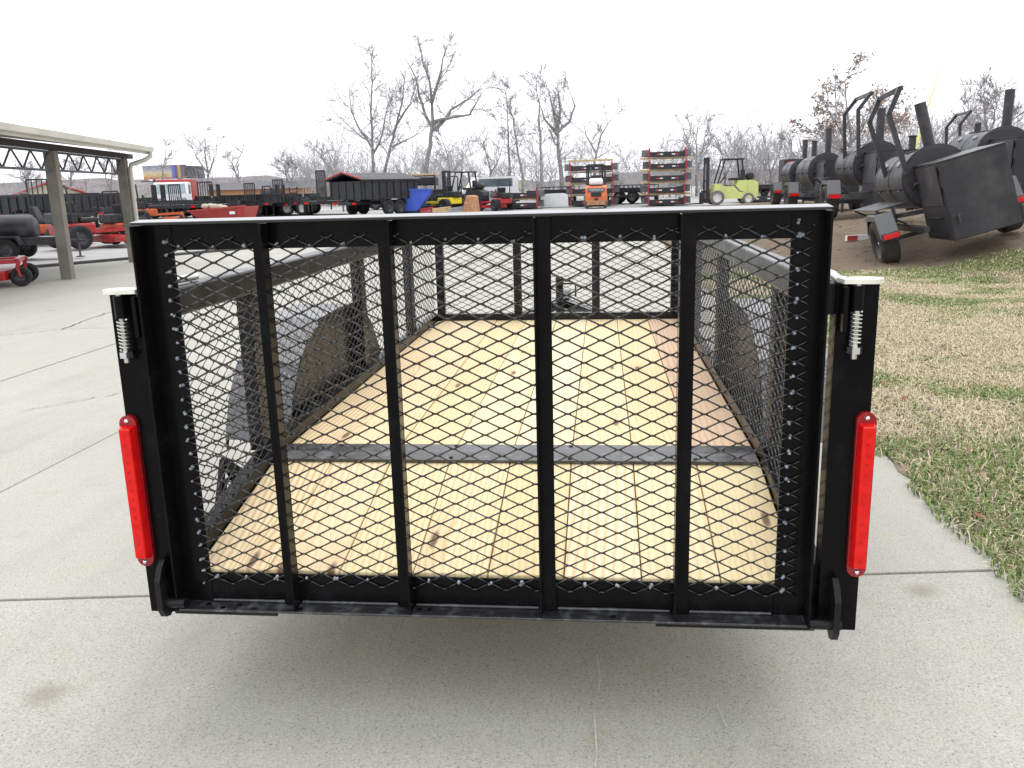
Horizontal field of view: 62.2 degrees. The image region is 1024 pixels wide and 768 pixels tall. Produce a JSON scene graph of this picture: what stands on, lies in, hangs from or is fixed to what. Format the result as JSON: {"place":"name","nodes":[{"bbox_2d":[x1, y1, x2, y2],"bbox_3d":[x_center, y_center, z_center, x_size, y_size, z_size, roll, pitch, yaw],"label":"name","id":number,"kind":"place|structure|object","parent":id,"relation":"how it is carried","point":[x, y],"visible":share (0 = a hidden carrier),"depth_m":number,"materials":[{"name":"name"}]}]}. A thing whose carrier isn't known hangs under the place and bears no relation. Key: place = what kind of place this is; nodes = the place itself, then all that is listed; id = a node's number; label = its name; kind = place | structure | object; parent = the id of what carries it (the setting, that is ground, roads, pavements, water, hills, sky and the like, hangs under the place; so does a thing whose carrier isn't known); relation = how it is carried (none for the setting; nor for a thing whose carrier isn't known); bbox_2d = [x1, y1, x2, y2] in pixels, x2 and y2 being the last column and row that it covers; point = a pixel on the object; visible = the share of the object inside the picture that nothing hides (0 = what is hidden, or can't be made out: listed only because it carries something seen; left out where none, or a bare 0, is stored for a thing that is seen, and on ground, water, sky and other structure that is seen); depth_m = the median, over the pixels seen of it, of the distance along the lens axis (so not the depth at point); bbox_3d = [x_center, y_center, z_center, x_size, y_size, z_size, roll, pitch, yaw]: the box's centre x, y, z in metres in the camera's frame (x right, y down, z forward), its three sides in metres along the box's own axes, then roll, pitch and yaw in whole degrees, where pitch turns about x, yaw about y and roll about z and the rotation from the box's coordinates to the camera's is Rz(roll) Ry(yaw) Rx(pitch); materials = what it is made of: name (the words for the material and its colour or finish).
{"place":"outdoors","nodes":[
{"label":"outdoors","id":0,"kind":"place"},
{"bbox_2d":[0,169,777,195],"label":"wooded hill","id":1,"kind":"structure","parent":0,"point":[98,181],"depth_m":327.87,"materials":[{"name":"grey plant"}]},
{"bbox_2d":[442,171,461,190],"bbox_3d":[-3.254,-10.521,46.252,1.060,2.050,0.120,0,13,6],"label":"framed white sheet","id":2,"kind":"object","parent":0,"point":[455,182],"visible":0.14,"depth_m":46.07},
{"bbox_2d":[0,186,1013,577],"bbox_3d":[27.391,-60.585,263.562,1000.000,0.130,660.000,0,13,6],"label":"lot ground","id":3,"kind":"structure","parent":0,"point":[94,250],"depth_m":43.60,"materials":[{"name":"concrete"}]},
{"bbox_2d":[0,158,44,194],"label":"bare tree","id":4,"kind":"object","parent":3,"relation":"on","point":[27,175],"visible":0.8,"depth_m":65.87,"materials":[{"name":"grey plant"}]},
{"bbox_2d":[0,214,85,256],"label":"towable smoker","id":5,"kind":"object","parent":3,"relation":"on","point":[19,235],"visible":0.92,"depth_m":18.56,"materials":[{"name":"metal"}]},
{"bbox_2d":[13,182,86,196],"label":"gable building","id":6,"kind":"structure","parent":3,"relation":"on","point":[73,190],"depth_m":74.18,"materials":[{"name":"grey"}]},
{"bbox_2d":[0,193,102,217],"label":"dump trailer","id":7,"kind":"object","parent":3,"relation":"on","point":[84,203],"visible":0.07,"depth_m":33.91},
{"bbox_2d":[19,193,95,235],"bbox_3d":[-13.135,-4.722,24.245,1.933,1.466,1.653,-4,13,-9],"label":"zero turn mower","id":8,"kind":"object","parent":3,"relation":"on","point":[37,214],"visible":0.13,"depth_m":24.11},
{"bbox_2d":[14,179,112,227],"bbox_3d":[-18.652,-7.628,35.940,2.540,1.996,5.845,-3,13,-6],"label":"equipment trailer","id":9,"kind":"object","parent":3,"relation":"on","point":[98,224],"visible":0.2,"depth_m":33.12,"materials":[{"name":"grey metal"}]},
{"bbox_2d":[59,156,92,193],"bbox_3d":[-32.816,-14.859,63.443,2.798,4.589,2.744,4,14,23],"label":"bare tree","id":10,"kind":"object","parent":3,"relation":"on","point":[71,167],"visible":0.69,"depth_m":63.46,"materials":[{"name":"grey plant"}]},
{"bbox_2d":[95,193,120,213],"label":"dump trailer","id":11,"kind":"object","parent":3,"relation":"on","point":[110,199],"visible":0.03,"depth_m":40.79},
{"bbox_2d":[91,138,140,192],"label":"bare tree","id":12,"kind":"object","parent":3,"relation":"on","point":[111,180],"visible":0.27,"depth_m":69.57,"materials":[{"name":"grey plant"}]},
{"bbox_2d":[96,190,146,243],"bbox_3d":[-10.684,-4.772,24.180,1.653,1.466,1.933,5,14,25],"label":"zero turn mower","id":13,"kind":"object","parent":3,"relation":"on","point":[115,219],"visible":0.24,"depth_m":23.49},
{"bbox_2d":[113,185,167,213],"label":"equipment trailer","id":14,"kind":"object","parent":3,"relation":"on","point":[154,194],"visible":0.06,"depth_m":43.62,"materials":[{"name":"grey metal"}]},
{"bbox_2d":[35,249,246,267],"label":"kerb","id":15,"kind":"structure","parent":3,"relation":"on","point":[105,260],"depth_m":17.43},
{"bbox_2d":[135,184,188,219],"bbox_3d":[-14.868,-7.550,35.685,2.238,1.698,1.914,-7,14,-23],"label":"zero turn mower","id":16,"kind":"object","parent":3,"relation":"on","point":[150,211],"visible":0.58,"depth_m":35.42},
{"bbox_2d":[157,136,186,179],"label":"bare tree","id":17,"kind":"object","parent":3,"relation":"on","point":[165,161],"visible":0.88,"depth_m":72.87,"materials":[{"name":"grey plant"}]},
{"bbox_2d":[141,164,204,182],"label":"billboard","id":18,"kind":"object","parent":3,"relation":"on","point":[152,172],"visible":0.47,"depth_m":98.29},
{"bbox_2d":[153,179,197,200],"bbox_3d":[-20.707,-11.558,52.529,1.995,2.133,5.377,-5,13,-13],"label":"flatbed truck","id":19,"kind":"object","parent":3,"relation":"on","point":[188,189],"visible":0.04,"depth_m":50.21,"materials":[{"name":"white metal"}]},
{"bbox_2d":[147,184,220,217],"bbox_3d":[-20.016,-10.039,46.804,7.545,1.726,2.540,-1,13,2],"label":"equipment trailer","id":20,"kind":"object","parent":3,"relation":"on","point":[185,210],"visible":0.21,"depth_m":46.87,"materials":[{"name":"grey metal"}]},
{"bbox_2d":[153,184,222,216],"bbox_3d":[-16.159,-9.344,43.430,2.540,1.696,5.545,-1,13,0],"label":"equipment trailer","id":21,"kind":"object","parent":3,"relation":"on","point":[170,206],"visible":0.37,"depth_m":40.85,"materials":[{"name":"grey metal"}]},
{"bbox_2d":[178,122,227,186],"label":"bare tree","id":22,"kind":"object","parent":3,"relation":"on","point":[207,171],"visible":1,"depth_m":85.89,"materials":[{"name":"grey plant"}]},
{"bbox_2d":[184,181,244,218],"bbox_3d":[-14.998,-9.645,44.373,2.540,1.796,5.745,-1,13,0],"label":"equipment trailer","id":23,"kind":"object","parent":3,"relation":"on","point":[235,203],"visible":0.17,"depth_m":41.62,"materials":[{"name":"grey metal"}]},
{"bbox_2d":[187,205,258,217],"bbox_3d":[-13.084,-7.798,38.566,2.840,0.640,1.443,1,13,10],"label":"red tub","id":24,"kind":"object","parent":3,"relation":"on","point":[235,212],"visible":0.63,"depth_m":37.99,"materials":[{"name":"metal"}]},
{"bbox_2d":[218,141,246,181],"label":"bare tree","id":25,"kind":"object","parent":3,"relation":"on","point":[237,157],"visible":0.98,"depth_m":86.13,"materials":[{"name":"grey plant"}]},
{"bbox_2d":[211,193,296,216],"bbox_3d":[-13.845,-9.431,44.811,5.048,1.122,2.360,2,13,14],"label":"dump trailer","id":26,"kind":"object","parent":3,"relation":"on","point":[280,200],"visible":0.54,"depth_m":43.79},
{"bbox_2d":[234,183,283,214],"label":"equipment trailer","id":27,"kind":"object","parent":3,"relation":"on","point":[262,203],"visible":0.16,"depth_m":43.38,"materials":[{"name":"grey metal"}]},
{"bbox_2d":[203,180,337,204],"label":"brick shed","id":28,"kind":"structure","parent":3,"relation":"on","point":[232,188],"depth_m":77.92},
{"bbox_2d":[267,146,299,180],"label":"bare tree","id":29,"kind":"object","parent":3,"relation":"on","point":[285,166],"visible":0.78,"depth_m":79.31,"materials":[{"name":"grey plant"}]},
{"bbox_2d":[262,179,313,214],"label":"equipment trailer","id":30,"kind":"object","parent":3,"relation":"on","point":[273,186],"visible":0.26,"depth_m":44.12,"materials":[{"name":"grey metal"}]},
{"bbox_2d":[280,197,329,214],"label":"equipment trailer","id":31,"kind":"object","parent":3,"relation":"on","point":[285,210],"visible":0.43,"depth_m":44.47,"materials":[{"name":"grey metal"}]},
{"bbox_2d":[300,137,335,178],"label":"bare tree","id":32,"kind":"object","parent":3,"relation":"on","point":[316,150],"visible":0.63,"depth_m":83.00,"materials":[{"name":"grey plant"}]},
{"bbox_2d":[300,170,359,214],"bbox_3d":[-9.416,-10.080,44.718,2.540,2.196,5.745,-1,13,0],"label":"equipment trailer","id":33,"kind":"object","parent":3,"relation":"on","point":[308,206],"visible":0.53,"depth_m":42.08,"materials":[{"name":"grey metal"}]},
{"bbox_2d":[330,199,395,209],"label":"dump trailer","id":34,"kind":"object","parent":3,"relation":"on","point":[375,206],"visible":0.25,"depth_m":52.73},
{"bbox_2d":[301,37,427,172],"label":"bare tree","id":35,"kind":"object","parent":3,"relation":"on","point":[372,78],"visible":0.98,"depth_m":77.50,"materials":[{"name":"grey plant"}]},
{"bbox_2d":[324,172,420,214],"bbox_3d":[-6.390,-9.489,42.154,2.860,2.046,5.278,9,16,37],"label":"dump trailer","id":36,"kind":"object","parent":3,"relation":"on","point":[364,188],"visible":0.95,"depth_m":40.73,"materials":[{"name":"metal"}]},
{"bbox_2d":[356,51,439,172],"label":"bare tree","id":37,"kind":"object","parent":3,"relation":"on","point":[402,115],"visible":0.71,"depth_m":79.75,"materials":[{"name":"grey plant"}]},
{"bbox_2d":[390,175,438,204],"bbox_3d":[-5.243,-10.350,46.119,2.540,1.880,1.460,0,13,6],"label":"trailer rack","id":38,"kind":"object","parent":3,"relation":"on","point":[427,181],"visible":0.38,"depth_m":45.30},
{"bbox_2d":[400,188,432,213],"bbox_3d":[-4.762,-9.182,42.555,1.540,1.190,1.200,-1,13,3],"label":"blue hopper","id":39,"kind":"object","parent":3,"relation":"on","point":[417,200],"visible":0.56,"depth_m":42.02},
{"bbox_2d":[419,176,464,210],"bbox_3d":[-3.543,-9.754,43.578,2.340,1.775,2.001,8,16,35],"label":"zero turn mower","id":40,"kind":"object","parent":3,"relation":"on","point":[454,198],"visible":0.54,"depth_m":42.89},
{"bbox_2d":[399,24,501,188],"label":"bare tree","id":41,"kind":"object","parent":3,"relation":"on","point":[432,123],"visible":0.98,"depth_m":76.64,"materials":[{"name":"grey plant"}]},
{"bbox_2d":[425,125,494,176],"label":"bare tree","id":42,"kind":"object","parent":3,"relation":"on","point":[441,141],"visible":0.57,"depth_m":81.67,"materials":[{"name":"grey plant"}]},
{"bbox_2d":[442,171,488,209],"bbox_3d":[-2.949,-10.332,45.305,3.420,2.087,1.178,3,14,21],"label":"forklift","id":43,"kind":"object","parent":3,"relation":"on","point":[480,191],"visible":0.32,"depth_m":44.72,"materials":[{"name":"grey metal"}]},
{"bbox_2d":[462,195,479,211],"bbox_3d":[-1.983,-8.674,40.819,0.650,0.800,0.600,8,16,35],"label":"scrap piece","id":44,"kind":"object","parent":3,"relation":"on","point":[471,203],"visible":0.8,"depth_m":40.61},
{"bbox_2d":[470,122,505,176],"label":"bare tree","id":45,"kind":"object","parent":3,"relation":"on","point":[486,152],"visible":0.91,"depth_m":79.43,"materials":[{"name":"grey plant"}]},
{"bbox_2d":[462,176,519,201],"bbox_3d":[-1.325,-10.831,48.001,3.200,1.757,1.640,-5,13,-13],"label":"white van","id":46,"kind":"object","parent":3,"relation":"on","point":[490,183],"visible":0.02,"depth_m":47.25,"materials":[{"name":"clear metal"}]},
{"bbox_2d":[479,179,515,210],"bbox_3d":[-0.674,-9.756,43.771,1.740,1.543,2.035,-10,16,-33],"label":"zero turn mower","id":47,"kind":"object","parent":3,"relation":"on","point":[501,199],"visible":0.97,"depth_m":43.11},
{"bbox_2d":[477,64,535,175],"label":"bare tree","id":48,"kind":"object","parent":3,"relation":"on","point":[506,131],"visible":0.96,"depth_m":74.62,"materials":[{"name":"grey plant"}]},
{"bbox_2d":[493,76,526,192],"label":"bare tree","id":49,"kind":"object","parent":3,"relation":"on","point":[514,123],"visible":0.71,"depth_m":78.97,"materials":[{"name":"grey plant"}]},
{"bbox_2d":[0,71,1023,205],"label":"scrub thicket","id":50,"kind":"object","parent":3,"relation":"on","point":[334,164],"visible":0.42,"depth_m":69.76,"materials":[{"name":"plant"}]},
{"bbox_2d":[499,197,543,208],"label":"stacked trailer","id":51,"kind":"object","parent":3,"relation":"on","point":[538,203],"visible":0.54,"depth_m":45.03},
{"bbox_2d":[490,188,544,197],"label":"stacked trailer","id":52,"kind":"object","parent":51,"relation":"on","point":[538,193],"visible":0.75,"depth_m":44.93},
{"bbox_2d":[513,61,569,186],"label":"bare tree","id":53,"kind":"object","parent":3,"relation":"on","point":[538,127],"visible":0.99,"depth_m":72.66,"materials":[{"name":"grey plant"}]},
{"bbox_2d":[540,193,568,206],"bbox_3d":[2.399,-10.352,47.774,1.600,0.740,1.100,0,13,6],"label":"white tarp load","id":54,"kind":"object","parent":3,"relation":"on","point":[556,200],"visible":0.84,"depth_m":47.24},
{"bbox_2d":[538,186,575,200],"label":"trailer","id":55,"kind":"object","parent":3,"relation":"on","point":[573,197],"visible":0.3,"depth_m":50.51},
{"bbox_2d":[526,64,589,189],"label":"bare tree","id":56,"kind":"object","parent":3,"relation":"on","point":[557,122],"visible":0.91,"depth_m":74.37,"materials":[{"name":"grey plant"}]},
{"bbox_2d":[568,195,617,205],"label":"stacked trailer","id":57,"kind":"object","parent":3,"relation":"on","point":[611,201],"visible":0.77,"depth_m":47.15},
{"bbox_2d":[566,184,618,194],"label":"stacked trailer","id":58,"kind":"object","parent":57,"relation":"on","point":[613,189],"visible":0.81,"depth_m":47.00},
{"bbox_2d":[565,173,618,182],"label":"stacked trailer","id":59,"kind":"object","parent":58,"relation":"on","point":[571,179],"visible":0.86,"depth_m":46.87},
{"bbox_2d":[569,170,612,173],"bbox_3d":[4.369,-11.725,46.935,2.450,0.100,0.100,0,13,7],"label":"timber","id":60,"kind":"object","parent":59,"relation":"on","point":[589,171],"visible":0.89,"depth_m":46.91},
{"bbox_2d":[564,161,617,171],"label":"stacked trailer","id":61,"kind":"object","parent":60,"relation":"on","point":[569,167],"visible":0.89,"depth_m":46.70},
{"bbox_2d":[569,159,612,161],"bbox_3d":[4.353,-12.329,46.795,2.450,0.100,0.100,0,13,5],"label":"timber","id":62,"kind":"object","parent":61,"relation":"on","point":[591,160],"visible":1,"depth_m":46.74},
{"bbox_2d":[584,164,607,207],"bbox_3d":[4.325,-10.252,43.878,1.240,2.197,3.600,0,13,5],"label":"forklift","id":63,"kind":"object","parent":3,"relation":"on","point":[595,191],"visible":1,"depth_m":42.35,"materials":[{"name":"orange metal"}]},
{"bbox_2d":[563,90,632,174],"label":"bare tree","id":64,"kind":"object","parent":3,"relation":"on","point":[600,133],"visible":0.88,"depth_m":79.81,"materials":[{"name":"grey plant"}]},
{"bbox_2d":[608,185,643,202],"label":"trailer","id":65,"kind":"object","parent":3,"relation":"on","point":[619,196],"visible":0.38,"depth_m":50.13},
{"bbox_2d":[613,181,647,203],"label":"equipment trailer","id":66,"kind":"object","parent":3,"relation":"on","point":[632,199],"visible":0.58,"depth_m":51.00,"materials":[{"name":"grey metal"}]},
{"bbox_2d":[619,184,658,203],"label":"trailer","id":67,"kind":"object","parent":3,"relation":"on","point":[628,190],"visible":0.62,"depth_m":50.09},
{"bbox_2d":[642,194,690,204],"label":"stacked trailer","id":68,"kind":"object","parent":3,"relation":"on","point":[679,200],"visible":0.91,"depth_m":44.27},
{"bbox_2d":[640,182,689,192],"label":"stacked trailer","id":69,"kind":"object","parent":68,"relation":"on","point":[677,189],"visible":0.94,"depth_m":44.12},
{"bbox_2d":[640,180,690,183],"bbox_3d":[7.991,-10.533,44.254,2.600,0.100,0.100,0,13,7],"label":"timber","id":70,"kind":"object","parent":69,"relation":"on","point":[665,182],"visible":1,"depth_m":44.20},
{"bbox_2d":[642,170,690,181],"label":"stacked trailer","id":71,"kind":"object","parent":69,"relation":"on","point":[649,178],"visible":0.99,"depth_m":43.99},
{"bbox_2d":[640,168,690,171],"bbox_3d":[7.976,-11.117,44.118,2.600,0.100,0.100,-1,13,4],"label":"timber","id":72,"kind":"object","parent":71,"relation":"on","point":[665,170],"visible":1,"depth_m":44.07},
{"bbox_2d":[642,159,691,169],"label":"stacked trailer","id":73,"kind":"object","parent":72,"relation":"on","point":[686,164],"visible":1,"depth_m":43.85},
{"bbox_2d":[640,156,690,159],"bbox_3d":[7.960,-11.701,43.983,2.600,0.100,0.100,0,13,6],"label":"timber","id":74,"kind":"object","parent":73,"relation":"on","point":[689,157],"visible":1,"depth_m":43.93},
{"bbox_2d":[641,147,690,157],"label":"stacked trailer","id":75,"kind":"object","parent":73,"relation":"on","point":[685,152],"visible":1,"depth_m":43.71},
{"bbox_2d":[640,192,689,194],"bbox_3d":[8.007,-9.948,44.389,2.600,0.100,0.100,0,13,7],"label":"timber","id":76,"kind":"object","parent":68,"relation":"on","point":[664,193],"visible":1,"depth_m":44.35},
{"bbox_2d":[669,99,725,195],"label":"bare tree","id":77,"kind":"object","parent":3,"relation":"on","point":[690,124],"visible":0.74,"depth_m":72.24,"materials":[{"name":"grey plant"}]},
{"bbox_2d":[679,157,757,204],"bbox_3d":[10.420,-10.220,42.747,3.816,2.329,1.314,-1,13,2],"label":"forklift","id":78,"kind":"object","parent":3,"relation":"on","point":[742,190],"visible":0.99,"depth_m":42.33,"materials":[{"name":"green metal"}]},
{"bbox_2d":[698,115,752,184],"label":"bare tree","id":79,"kind":"object","parent":3,"relation":"on","point":[718,140],"visible":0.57,"depth_m":69.48,"materials":[{"name":"grey plant"}]},
{"bbox_2d":[709,183,770,201],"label":"equipment trailer","id":80,"kind":"object","parent":3,"relation":"on","point":[763,189],"visible":0.23,"depth_m":46.35,"materials":[{"name":"grey metal"}]},
{"bbox_2d":[753,120,800,183],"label":"bare tree","id":81,"kind":"object","parent":3,"relation":"on","point":[760,127],"visible":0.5,"depth_m":67.88,"materials":[{"name":"grey plant"}]},
{"bbox_2d":[778,159,804,201],"bbox_3d":[11.873,-8.465,35.813,1.420,1.978,1.120,0,13,6],"label":"trailer smoker","id":82,"kind":"object","parent":3,"relation":"on","point":[783,162],"visible":0.02,"depth_m":35.51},
{"bbox_2d":[778,130,816,158],"bbox_3d":[20.288,-15.857,60.658,2.833,5.071,2.710,0,13,6],"label":"bare tree","id":83,"kind":"object","parent":3,"relation":"on","point":[791,151],"visible":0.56,"depth_m":60.34,"materials":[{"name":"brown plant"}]},
{"bbox_2d":[805,140,817,200],"bbox_3d":[11.648,-8.062,32.834,0.400,2.607,0.400,0,13,6],"label":"smoker pipe","id":84,"kind":"object","parent":3,"relation":"on","point":[814,147],"visible":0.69,"depth_m":32.54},
{"bbox_2d":[781,43,923,153],"bbox_3d":[17.773,-13.620,44.592,7.222,8.079,4.310,0,13,6],"label":"bare tree","id":85,"kind":"object","parent":3,"relation":"on","point":[821,110],"visible":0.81,"depth_m":44.09,"materials":[{"name":"grey plant"}]},
{"bbox_2d":[908,135,917,148],"bbox_3d":[11.291,-5.819,24.105,0.400,2.387,0.400,0,13,6],"label":"smoker pipe","id":86,"kind":"object","parent":3,"relation":"on","point":[912,142],"visible":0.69,"depth_m":23.80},
{"bbox_2d":[852,85,1023,262],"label":"trailer smoker","id":87,"kind":"object","parent":3,"relation":"on","point":[955,193],"visible":0.98,"depth_m":12.06,"materials":[{"name":"grey metal"}]},
{"bbox_2d":[916,0,962,148],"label":"guy wire","id":88,"kind":"object","parent":3,"relation":"on","point":[918,139],"visible":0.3,"depth_m":29.03,"materials":[{"name":"grey metal"}]},
{"bbox_2d":[907,105,988,142],"bbox_3d":[27.300,-14.674,53.026,5.508,5.837,2.970,0,13,6],"label":"bare tree","id":89,"kind":"object","parent":3,"relation":"on","point":[956,121],"visible":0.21,"depth_m":53.00,"materials":[{"name":"grey plant"}]},
{"bbox_2d":[949,60,1023,138],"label":"bare tree","id":90,"kind":"object","parent":3,"relation":"on","point":[986,104],"visible":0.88,"depth_m":47.29,"materials":[{"name":"grey plant"}]},
{"bbox_2d":[0,241,1023,767],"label":"concrete pad","id":91,"kind":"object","parent":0,"point":[102,665],"visible":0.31,"depth_m":2.36,"materials":[{"name":"concrete"}]},
{"bbox_2d":[0,255,38,285],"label":"zero turn mower","id":92,"kind":"object","parent":91,"relation":"on","point":[25,273],"visible":1,"depth_m":12.83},
{"bbox_2d":[0,122,153,279],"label":"open canopy","id":93,"kind":"object","parent":91,"relation":"on","point":[53,166],"visible":0.88,"depth_m":13.66,"materials":[{"name":"painted metal"},{"name":"steel"}]},
{"bbox_2d":[44,185,125,248],"bbox_3d":[-11.064,-4.434,22.421,1.827,1.620,2.137,7,16,33],"label":"zero turn mower","id":94,"kind":"object","parent":91,"relation":"on","point":[80,226],"visible":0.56,"depth_m":21.96,"materials":[{"name":"metal"}]},
{"bbox_2d":[102,203,883,639],"bbox_3d":[0.169,-0.309,4.230,2.082,1.218,4.772,0,13,6],"label":"utility trailer","id":95,"kind":"object","parent":91,"relation":"on","point":[432,463],"visible":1,"depth_m":2.04,"materials":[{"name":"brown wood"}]},
{"bbox_2d":[0,0,1023,182],"label":"sky","id":96,"kind":"structure","parent":0,"point":[137,72],"materials":[{"name":"white"}]},
{"bbox_2d":[663,201,1023,587],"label":"turf bank","id":97,"kind":"structure","parent":0,"point":[916,253],"depth_m":12.10,"materials":[{"name":"plant"}]},
{"bbox_2d":[770,139,814,204],"bbox_3d":[10.048,-7.441,29.869,1.970,2.170,4.129,0,13,8],"label":"trailer smoker","id":98,"kind":"object","parent":97,"relation":"on","point":[788,171],"visible":0.43,"depth_m":29.06,"materials":[{"name":"grey metal"}]},
{"bbox_2d":[783,128,861,208],"bbox_3d":[8.534,-5.955,23.665,1.970,2.170,4.129,0,13,8],"label":"trailer smoker","id":99,"kind":"object","parent":97,"relation":"on","point":[820,167],"visible":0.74,"depth_m":22.80,"materials":[{"name":"grey metal"}]},
{"bbox_2d":[845,235,867,240],"bbox_3d":[5.970,-2.533,14.696,0.401,0.090,0.061,-4,13,-11],"label":"reflector board","id":100,"kind":"object","parent":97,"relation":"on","point":[854,237],"visible":0.96,"depth_m":14.66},
{"bbox_2d":[703,247,1023,601],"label":"green grass","id":101,"kind":"structure","parent":97,"relation":"on","point":[983,534],"depth_m":4.07,"materials":[{"name":"plant"}]},
{"bbox_2d":[814,91,922,217],"bbox_3d":[7.879,-5.060,18.913,2.068,2.607,4.335,1,13,9],"label":"trailer smoker","id":102,"kind":"object","parent":97,"relation":"on","point":[859,164],"visible":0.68,"depth_m":18.06,"materials":[{"name":"grey metal"}]},
{"bbox_2d":[747,208,1023,519],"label":"fallen leaves","id":103,"kind":"object","parent":97,"relation":"on","point":[968,449],"visible":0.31,"depth_m":10.02,"materials":[{"name":"brown plant"}]},
{"bbox_2d":[945,110,981,143],"bbox_3d":[12.324,-6.108,23.166,1.970,2.483,4.129,1,13,12],"label":"trailer smoker","id":104,"kind":"object","parent":97,"relation":"on","point":[977,127],"visible":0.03,"depth_m":22.29,"materials":[{"name":"grey metal"}]},
{"bbox_2d":[949,89,1023,202],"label":"trailer smoker","id":105,"kind":"object","parent":97,"relation":"on","point":[1009,133],"visible":0.3,"depth_m":17.36,"materials":[{"name":"grey metal"}]},
{"bbox_2d":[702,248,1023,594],"bbox_3d":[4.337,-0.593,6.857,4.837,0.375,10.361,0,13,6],"label":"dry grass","id":106,"kind":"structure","parent":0,"point":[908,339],"depth_m":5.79,"materials":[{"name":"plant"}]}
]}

